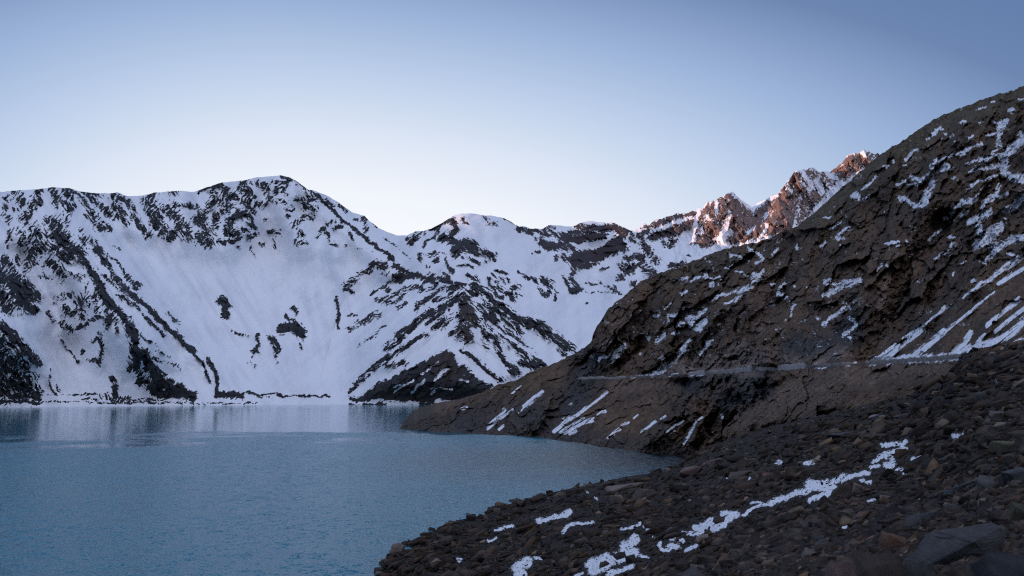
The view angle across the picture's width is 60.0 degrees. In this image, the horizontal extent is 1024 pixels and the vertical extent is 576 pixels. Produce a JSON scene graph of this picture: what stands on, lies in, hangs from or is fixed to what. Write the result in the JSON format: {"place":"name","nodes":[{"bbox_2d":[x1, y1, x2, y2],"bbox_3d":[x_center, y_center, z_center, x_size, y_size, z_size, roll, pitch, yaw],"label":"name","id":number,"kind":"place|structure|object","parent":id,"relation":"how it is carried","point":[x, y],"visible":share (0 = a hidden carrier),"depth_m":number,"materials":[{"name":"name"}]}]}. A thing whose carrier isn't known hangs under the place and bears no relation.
{"place":"outdoors","nodes":[
{"label":"outdoors","id":0,"kind":"place"},
{"bbox_2d":[0,175,429,406],"bbox_3d":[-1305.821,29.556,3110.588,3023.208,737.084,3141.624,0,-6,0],"label":"mountain","id":1,"kind":"structure","parent":0,"point":[231,293],"depth_m":2242.69,"materials":[{"name":"white snow"}]},
{"bbox_2d":[0,404,685,575],"bbox_3d":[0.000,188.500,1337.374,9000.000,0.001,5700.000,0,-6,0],"label":"water","id":2,"kind":"structure","parent":0,"point":[289,490],"depth_m":371.00,"materials":[{"name":"blue liquid"}]},
{"bbox_2d":[321,269,574,404],"bbox_3d":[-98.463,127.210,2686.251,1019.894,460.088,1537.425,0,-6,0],"label":"mountain","id":3,"kind":"structure","parent":0,"point":[408,338],"depth_m":2127.62,"materials":[{"name":"white snow"}]},
{"bbox_2d":[0,0,1023,235],"label":"sky","id":4,"kind":"structure","parent":0,"point":[411,116],"materials":[{"name":"blue"}]},
{"bbox_2d":[407,213,678,352],"bbox_3d":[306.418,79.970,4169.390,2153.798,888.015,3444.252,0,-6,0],"label":"mountain","id":5,"kind":"structure","parent":0,"point":[566,286],"depth_m":3616.41,"materials":[{"name":"white snow"}]},
{"bbox_2d":[383,341,1023,575],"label":"ground","id":6,"kind":"structure","parent":0,"point":[623,567],"depth_m":115.62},
{"bbox_2d":[389,549,396,554],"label":"boulder","id":7,"kind":"object","parent":6,"relation":"on","point":[392,551],"visible":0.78,"depth_m":207.61,"materials":[{"name":"grey stone"}]},
{"bbox_2d":[391,543,404,551],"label":"boulder","id":8,"kind":"object","parent":6,"relation":"on","point":[397,547],"visible":0.8,"depth_m":210.17,"materials":[{"name":"grey stone"}]},
{"bbox_2d":[404,550,414,559],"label":"boulder","id":9,"kind":"object","parent":6,"relation":"on","point":[410,554],"visible":0.79,"depth_m":188.32,"materials":[{"name":"grey stone"}]},
{"bbox_2d":[430,558,442,567],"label":"boulder","id":10,"kind":"object","parent":6,"relation":"on","point":[435,562],"visible":1,"depth_m":154.52,"materials":[{"name":"grey stone"}]},
{"bbox_2d":[466,514,475,520],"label":"boulder","id":11,"kind":"object","parent":6,"relation":"on","point":[470,517],"visible":0.77,"depth_m":261.10,"materials":[{"name":"black stone"}]},
{"bbox_2d":[493,508,500,512],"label":"boulder","id":12,"kind":"object","parent":6,"relation":"on","point":[495,510],"visible":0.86,"depth_m":275.87,"materials":[{"name":"stone"}]},
{"bbox_2d":[495,502,504,505],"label":"boulder","id":13,"kind":"object","parent":6,"relation":"on","point":[499,503],"visible":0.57,"depth_m":290.64,"materials":[{"name":"stone"}]},
{"bbox_2d":[511,498,522,503],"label":"boulder","id":14,"kind":"object","parent":6,"relation":"on","point":[514,501],"visible":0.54,"depth_m":298.03,"materials":[{"name":"grey stone"}]},
{"bbox_2d":[529,493,543,503],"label":"boulder","id":15,"kind":"object","parent":6,"relation":"on","point":[536,498],"visible":0.81,"depth_m":286.28,"materials":[{"name":"grey stone"}]},
{"bbox_2d":[573,488,580,493],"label":"boulder","id":16,"kind":"object","parent":6,"relation":"on","point":[577,491],"visible":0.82,"depth_m":302.30,"materials":[{"name":"grey stone"}]},
{"bbox_2d":[573,537,588,545],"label":"boulder","id":17,"kind":"object","parent":6,"relation":"on","point":[578,542],"visible":0.67,"depth_m":98.72,"materials":[{"name":"grey stone"}]},
{"bbox_2d":[599,561,608,568],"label":"boulder","id":18,"kind":"object","parent":6,"relation":"on","point":[603,564],"visible":0.8,"depth_m":53.64,"materials":[{"name":"grey stone"}]},
{"bbox_2d":[609,494,623,501],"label":"boulder","id":19,"kind":"object","parent":6,"relation":"on","point":[616,497],"visible":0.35,"depth_m":207.29,"materials":[{"name":"grey stone"}]},
{"bbox_2d":[612,552,625,559],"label":"boulder","id":20,"kind":"object","parent":6,"relation":"on","point":[618,555],"visible":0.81,"depth_m":55.72,"materials":[{"name":"grey stone"}]},
{"bbox_2d":[605,482,641,490],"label":"boulder","id":21,"kind":"object","parent":6,"relation":"on","point":[618,487],"visible":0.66,"depth_m":288.05,"materials":[{"name":"grey stone"}]},
{"bbox_2d":[625,554,635,563],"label":"boulder","id":22,"kind":"object","parent":6,"relation":"on","point":[630,558],"visible":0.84,"depth_m":48.39,"materials":[{"name":"grey stone"}]},
{"bbox_2d":[631,489,657,499],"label":"boulder","id":23,"kind":"object","parent":6,"relation":"on","point":[639,493],"visible":0.52,"depth_m":211.96,"materials":[{"name":"grey stone"}]},
{"bbox_2d":[652,468,661,472],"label":"boulder","id":24,"kind":"object","parent":6,"relation":"on","point":[657,470],"visible":0.62,"depth_m":403.14,"materials":[{"name":"stone"}]},
{"bbox_2d":[660,561,668,567],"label":"boulder","id":25,"kind":"object","parent":6,"relation":"on","point":[665,563],"visible":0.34,"depth_m":37.17,"materials":[{"name":"grey stone"}]},
{"bbox_2d":[674,559,688,570],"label":"boulder","id":26,"kind":"object","parent":6,"relation":"on","point":[680,564],"visible":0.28,"depth_m":31.09,"materials":[{"name":"grey stone"}]},
{"bbox_2d":[679,465,702,477],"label":"boulder","id":27,"kind":"object","parent":6,"relation":"on","point":[684,472],"visible":0.78,"depth_m":305.24,"materials":[{"name":"grey stone"}]},
{"bbox_2d":[681,566,703,575],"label":"boulder","id":28,"kind":"object","parent":6,"relation":"on","point":[694,571],"visible":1,"depth_m":2.47,"materials":[{"name":"grey stone"}]},
{"bbox_2d":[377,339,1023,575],"bbox_3d":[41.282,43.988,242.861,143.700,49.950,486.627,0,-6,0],"label":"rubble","id":29,"kind":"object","parent":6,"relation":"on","point":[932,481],"visible":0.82,"depth_m":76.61,"materials":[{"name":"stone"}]},
{"bbox_2d":[696,534,707,542],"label":"boulder","id":30,"kind":"object","parent":6,"relation":"on","point":[701,537],"visible":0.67,"depth_m":45.01,"materials":[{"name":"grey stone"}]},
{"bbox_2d":[697,555,712,562],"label":"boulder","id":31,"kind":"object","parent":6,"relation":"on","point":[701,558],"visible":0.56,"depth_m":29.65,"materials":[{"name":"grey stone"}]},
{"bbox_2d":[702,496,710,501],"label":"boulder","id":32,"kind":"object","parent":6,"relation":"on","point":[705,498],"visible":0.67,"depth_m":114.24,"materials":[{"name":"grey stone"}]},
{"bbox_2d":[705,458,721,466],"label":"boulder","id":33,"kind":"object","parent":6,"relation":"on","point":[710,463],"visible":0.75,"depth_m":292.78,"materials":[{"name":"grey stone"}]},
{"bbox_2d":[712,516,724,523],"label":"boulder","id":34,"kind":"object","parent":6,"relation":"on","point":[718,519],"visible":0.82,"depth_m":58.06,"materials":[{"name":"grey stone"}]},
{"bbox_2d":[715,500,725,506],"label":"boulder","id":35,"kind":"object","parent":6,"relation":"on","point":[717,504],"visible":0.54,"depth_m":87.92,"materials":[{"name":"grey stone"}]},
{"bbox_2d":[719,558,735,568],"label":"boulder","id":36,"kind":"object","parent":6,"relation":"on","point":[725,562],"visible":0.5,"depth_m":22.68,"materials":[{"name":"grey stone"}]},
{"bbox_2d":[732,535,748,542],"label":"boulder","id":37,"kind":"object","parent":6,"relation":"on","point":[736,538],"visible":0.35,"depth_m":31.76,"materials":[{"name":"grey stone"}]},
{"bbox_2d":[727,470,754,479],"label":"boulder","id":38,"kind":"object","parent":6,"relation":"on","point":[732,475],"visible":0.77,"depth_m":167.85,"materials":[{"name":"grey stone"}]},
{"bbox_2d":[754,525,767,531],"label":"boulder","id":39,"kind":"object","parent":6,"relation":"on","point":[762,528],"visible":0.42,"depth_m":36.75,"materials":[{"name":"stone"}]},
{"bbox_2d":[767,532,782,539],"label":"boulder","id":40,"kind":"object","parent":6,"relation":"on","point":[778,535],"visible":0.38,"depth_m":27.57,"materials":[{"name":"grey stone"}]},
{"bbox_2d":[767,554,782,559],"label":"boulder","id":41,"kind":"object","parent":6,"relation":"on","point":[774,556],"visible":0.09,"depth_m":19.33,"materials":[{"name":"grey stone"}]},
{"bbox_2d":[767,545,786,552],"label":"boulder","id":42,"kind":"object","parent":6,"relation":"on","point":[779,547],"visible":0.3,"depth_m":21.79,"materials":[{"name":"grey stone"}]},
{"bbox_2d":[789,531,806,539],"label":"boulder","id":43,"kind":"object","parent":6,"relation":"on","point":[802,533],"visible":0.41,"depth_m":26.21,"materials":[{"name":"grey stone"}]},
{"bbox_2d":[802,519,813,526],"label":"boulder","id":44,"kind":"object","parent":6,"relation":"on","point":[805,524],"visible":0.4,"depth_m":34.33,"materials":[{"name":"grey stone"}]},
{"bbox_2d":[801,547,815,559],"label":"boulder","id":45,"kind":"object","parent":6,"relation":"on","point":[807,552],"visible":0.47,"depth_m":17.15,"materials":[{"name":"grey stone"}]},
{"bbox_2d":[808,520,816,526],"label":"boulder","id":46,"kind":"object","parent":6,"relation":"on","point":[810,523],"visible":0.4,"depth_m":33.12,"materials":[{"name":"stone"}]},
{"bbox_2d":[814,537,828,546],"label":"boulder","id":47,"kind":"object","parent":6,"relation":"on","point":[824,540],"visible":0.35,"depth_m":20.41,"materials":[{"name":"grey stone"}]},
{"bbox_2d":[827,432,851,439],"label":"boulder","id":48,"kind":"object","parent":6,"relation":"on","point":[835,435],"visible":0.6,"depth_m":185.83,"materials":[{"name":"grey stone"}]},
{"bbox_2d":[824,558,856,575],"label":"boulder","id":49,"kind":"object","parent":6,"relation":"on","point":[844,567],"visible":1,"depth_m":2.08,"materials":[{"name":"grey stone"}]},
{"bbox_2d":[830,484,850,496],"bbox_3d":[22.352,13.697,59.922,1.737,0.982,1.597,-11,-10,19],"label":"boulder","id":50,"kind":"object","parent":6,"relation":"on","point":[842,489],"visible":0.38,"depth_m":59.44,"materials":[{"name":"grey stone"}]},
{"bbox_2d":[840,509,853,514],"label":"boulder","id":51,"kind":"object","parent":6,"relation":"on","point":[849,511],"visible":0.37,"depth_m":33.26,"materials":[{"name":"stone"}]},
{"bbox_2d":[851,482,863,494],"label":"boulder","id":52,"kind":"object","parent":6,"relation":"on","point":[857,488],"visible":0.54,"depth_m":49.58,"materials":[{"name":"grey stone"}]},
{"bbox_2d":[858,411,866,418],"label":"boulder","id":53,"kind":"object","parent":6,"relation":"on","point":[863,414],"visible":0.58,"depth_m":229.94,"materials":[{"name":"grey stone"}]},
{"bbox_2d":[869,414,878,419],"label":"boulder","id":54,"kind":"object","parent":6,"relation":"on","point":[871,417],"visible":0.7,"depth_m":212.98,"materials":[{"name":"grey stone"}]},
{"bbox_2d":[852,549,903,575],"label":"boulder","id":55,"kind":"object","parent":6,"relation":"on","point":[887,563],"visible":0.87,"depth_m":2.24,"materials":[{"name":"grey stone"}]},
{"bbox_2d":[877,517,900,524],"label":"boulder","id":56,"kind":"object","parent":6,"relation":"on","point":[891,520],"visible":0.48,"depth_m":20.69,"materials":[{"name":"grey stone"}]},
{"bbox_2d":[878,531,905,549],"bbox_3d":[5.520,3.752,12.883,0.368,0.368,0.387,4,-4,23],"label":"boulder","id":57,"kind":"object","parent":6,"relation":"on","point":[889,540],"visible":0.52,"depth_m":12.76,"materials":[{"name":"brown stone"}]},
{"bbox_2d":[892,413,908,420],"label":"boulder","id":58,"kind":"object","parent":6,"relation":"on","point":[901,416],"visible":0.63,"depth_m":171.85,"materials":[{"name":"grey stone"}]},
{"bbox_2d":[895,449,908,457],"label":"boulder","id":59,"kind":"object","parent":6,"relation":"on","point":[900,452],"visible":0.79,"depth_m":88.01,"materials":[{"name":"brown stone"}]},
{"bbox_2d":[893,498,913,506],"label":"boulder","id":60,"kind":"object","parent":6,"relation":"on","point":[900,501],"visible":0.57,"depth_m":29.48,"materials":[{"name":"grey stone"}]},
{"bbox_2d":[904,560,930,575],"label":"boulder","id":61,"kind":"object","parent":6,"relation":"on","point":[912,568],"visible":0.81,"depth_m":2.30,"materials":[{"name":"grey stone"}]},
{"bbox_2d":[904,512,934,526],"bbox_3d":[8.258,4.779,18.010,0.730,0.400,0.667,-34,-18,17],"label":"boulder","id":62,"kind":"object","parent":6,"relation":"on","point":[912,520],"visible":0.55,"depth_m":17.90,"materials":[{"name":"stone"}]},
{"bbox_2d":[934,451,947,458],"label":"boulder","id":63,"kind":"object","parent":6,"relation":"on","point":[939,454],"visible":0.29,"depth_m":51.95,"materials":[{"name":"grey stone"}]},
{"bbox_2d":[943,503,957,507],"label":"boulder","id":64,"kind":"object","parent":6,"relation":"on","point":[950,505],"visible":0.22,"depth_m":17.84,"materials":[{"name":"grey stone"}]},
{"bbox_2d":[903,523,1007,565],"bbox_3d":[4.115,2.448,8.265,0.970,0.430,0.857,-12,-11,24],"label":"boulder","id":65,"kind":"object","parent":6,"relation":"on","point":[944,546],"visible":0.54,"depth_m":8.05,"materials":[{"name":"stone"}]},
{"bbox_2d":[943,480,974,494],"bbox_3d":[11.327,5.097,22.292,0.972,0.383,0.844,-33,-19,20],"label":"boulder","id":66,"kind":"object","parent":6,"relation":"on","point":[950,491],"visible":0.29,"depth_m":22.00,"materials":[{"name":"grey stone"}]},
{"bbox_2d":[953,375,964,382],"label":"boulder","id":67,"kind":"object","parent":6,"relation":"on","point":[959,379],"visible":0.45,"depth_m":141.73,"materials":[{"name":"grey stone"}]},
{"bbox_2d":[949,565,974,575],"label":"boulder","id":68,"kind":"object","parent":6,"relation":"on","point":[955,571],"visible":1,"depth_m":2.35,"materials":[{"name":"grey stone"}]},
{"bbox_2d":[959,446,968,453],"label":"boulder","id":69,"kind":"object","parent":6,"relation":"on","point":[961,449],"visible":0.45,"depth_m":40.77,"materials":[{"name":"grey stone"}]},
{"bbox_2d":[967,373,976,377],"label":"boulder","id":70,"kind":"object","parent":6,"relation":"on","point":[969,375],"visible":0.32,"depth_m":127.72,"materials":[{"name":"grey stone"}]},
{"bbox_2d":[965,506,979,512],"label":"boulder","id":71,"kind":"object","parent":6,"relation":"on","point":[971,509],"visible":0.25,"depth_m":13.91,"materials":[{"name":"black stone"}]},
{"bbox_2d":[966,455,984,466],"bbox_3d":[14.987,5.621,28.492,0.618,0.446,0.541,-16,-13,10],"label":"boulder","id":72,"kind":"object","parent":6,"relation":"on","point":[971,461],"visible":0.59,"depth_m":28.32,"materials":[{"name":"grey stone"}]},
{"bbox_2d":[971,458,987,468],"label":"boulder","id":73,"kind":"object","parent":6,"relation":"on","point":[983,460],"visible":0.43,"depth_m":26.61,"materials":[{"name":"grey stone"}]},
{"bbox_2d":[974,389,994,402],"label":"boulder","id":74,"kind":"object","parent":6,"relation":"on","point":[978,396],"visible":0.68,"depth_m":83.97,"materials":[{"name":"grey stone"}]},
{"bbox_2d":[977,475,996,490],"bbox_3d":[8.952,3.808,16.729,0.319,0.540,0.362,4,-7,-30],"label":"boulder","id":75,"kind":"object","parent":6,"relation":"on","point":[984,482],"visible":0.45,"depth_m":16.66,"materials":[{"name":"grey stone"}]},
{"bbox_2d":[980,464,997,471],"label":"boulder","id":76,"kind":"object","parent":6,"relation":"on","point":[987,466],"visible":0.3,"depth_m":24.18,"materials":[{"name":"grey stone"}]},
{"bbox_2d":[989,411,1002,417],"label":"boulder","id":77,"kind":"object","parent":6,"relation":"on","point":[993,414],"visible":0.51,"depth_m":52.39,"materials":[{"name":"grey stone"}]},
{"bbox_2d":[969,551,1023,575],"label":"boulder","id":78,"kind":"object","parent":6,"relation":"on","point":[995,563],"visible":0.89,"depth_m":2.56,"materials":[{"name":"grey stone"}]},
{"bbox_2d":[989,441,1014,451],"bbox_3d":[15.476,5.090,27.745,0.714,0.632,0.820,5,-8,-40],"label":"boulder","id":79,"kind":"object","parent":6,"relation":"on","point":[1001,445],"visible":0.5,"depth_m":27.57,"materials":[{"name":"grey stone"}]},
{"bbox_2d":[994,398,1009,410],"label":"boulder","id":80,"kind":"object","parent":6,"relation":"on","point":[999,404],"visible":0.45,"depth_m":56.47,"materials":[{"name":"grey stone"}]},
{"bbox_2d":[994,422,1009,427],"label":"boulder","id":81,"kind":"object","parent":6,"relation":"on","point":[999,424],"visible":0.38,"depth_m":41.34,"materials":[{"name":"grey stone"}]},
{"bbox_2d":[999,409,1017,418],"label":"boulder","id":82,"kind":"object","parent":6,"relation":"on","point":[1002,415],"visible":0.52,"depth_m":48.67,"materials":[{"name":"grey stone"}]},
{"bbox_2d":[1001,467,1023,482],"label":"boulder","id":83,"kind":"object","parent":6,"relation":"on","point":[1009,475],"visible":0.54,"depth_m":16.50,"materials":[{"name":"grey stone"}]},
{"bbox_2d":[1007,401,1018,405],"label":"boulder","id":84,"kind":"object","parent":6,"relation":"on","point":[1011,402],"visible":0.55,"depth_m":54.44,"materials":[{"name":"grey stone"}]},
{"bbox_2d":[1006,430,1023,439],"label":"boulder","id":85,"kind":"object","parent":6,"relation":"on","point":[1018,435],"visible":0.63,"depth_m":31.15,"materials":[{"name":"grey stone"}]},
{"bbox_2d":[1009,501,1023,521],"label":"boulder","id":86,"kind":"object","parent":6,"relation":"on","point":[1016,511],"visible":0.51,"depth_m":10.56,"materials":[{"name":"grey stone"}]},
{"bbox_2d":[1019,455,1023,463],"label":"boulder","id":87,"kind":"object","parent":6,"relation":"on","point":[1021,459],"visible":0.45,"depth_m":20.76,"materials":[{"name":"stone"}]},
{"bbox_2d":[400,86,1023,456],"bbox_3d":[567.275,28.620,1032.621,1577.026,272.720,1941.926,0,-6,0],"label":"hills","id":88,"kind":"structure","parent":0,"point":[912,245],"depth_m":586.38,"materials":[{"name":"brown stone"}]},
{"bbox_2d":[625,150,879,291],"bbox_3d":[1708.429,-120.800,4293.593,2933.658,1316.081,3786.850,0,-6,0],"label":"mountain","id":89,"kind":"structure","parent":0,"point":[728,220],"depth_m":4443.16,"materials":[{"name":"white snow"}]},
{"bbox_2d":[578,352,964,379],"bbox_3d":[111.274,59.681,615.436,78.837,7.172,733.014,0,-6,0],"label":"road","id":90,"kind":"structure","parent":0,"point":[944,357],"depth_m":425.27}
]}

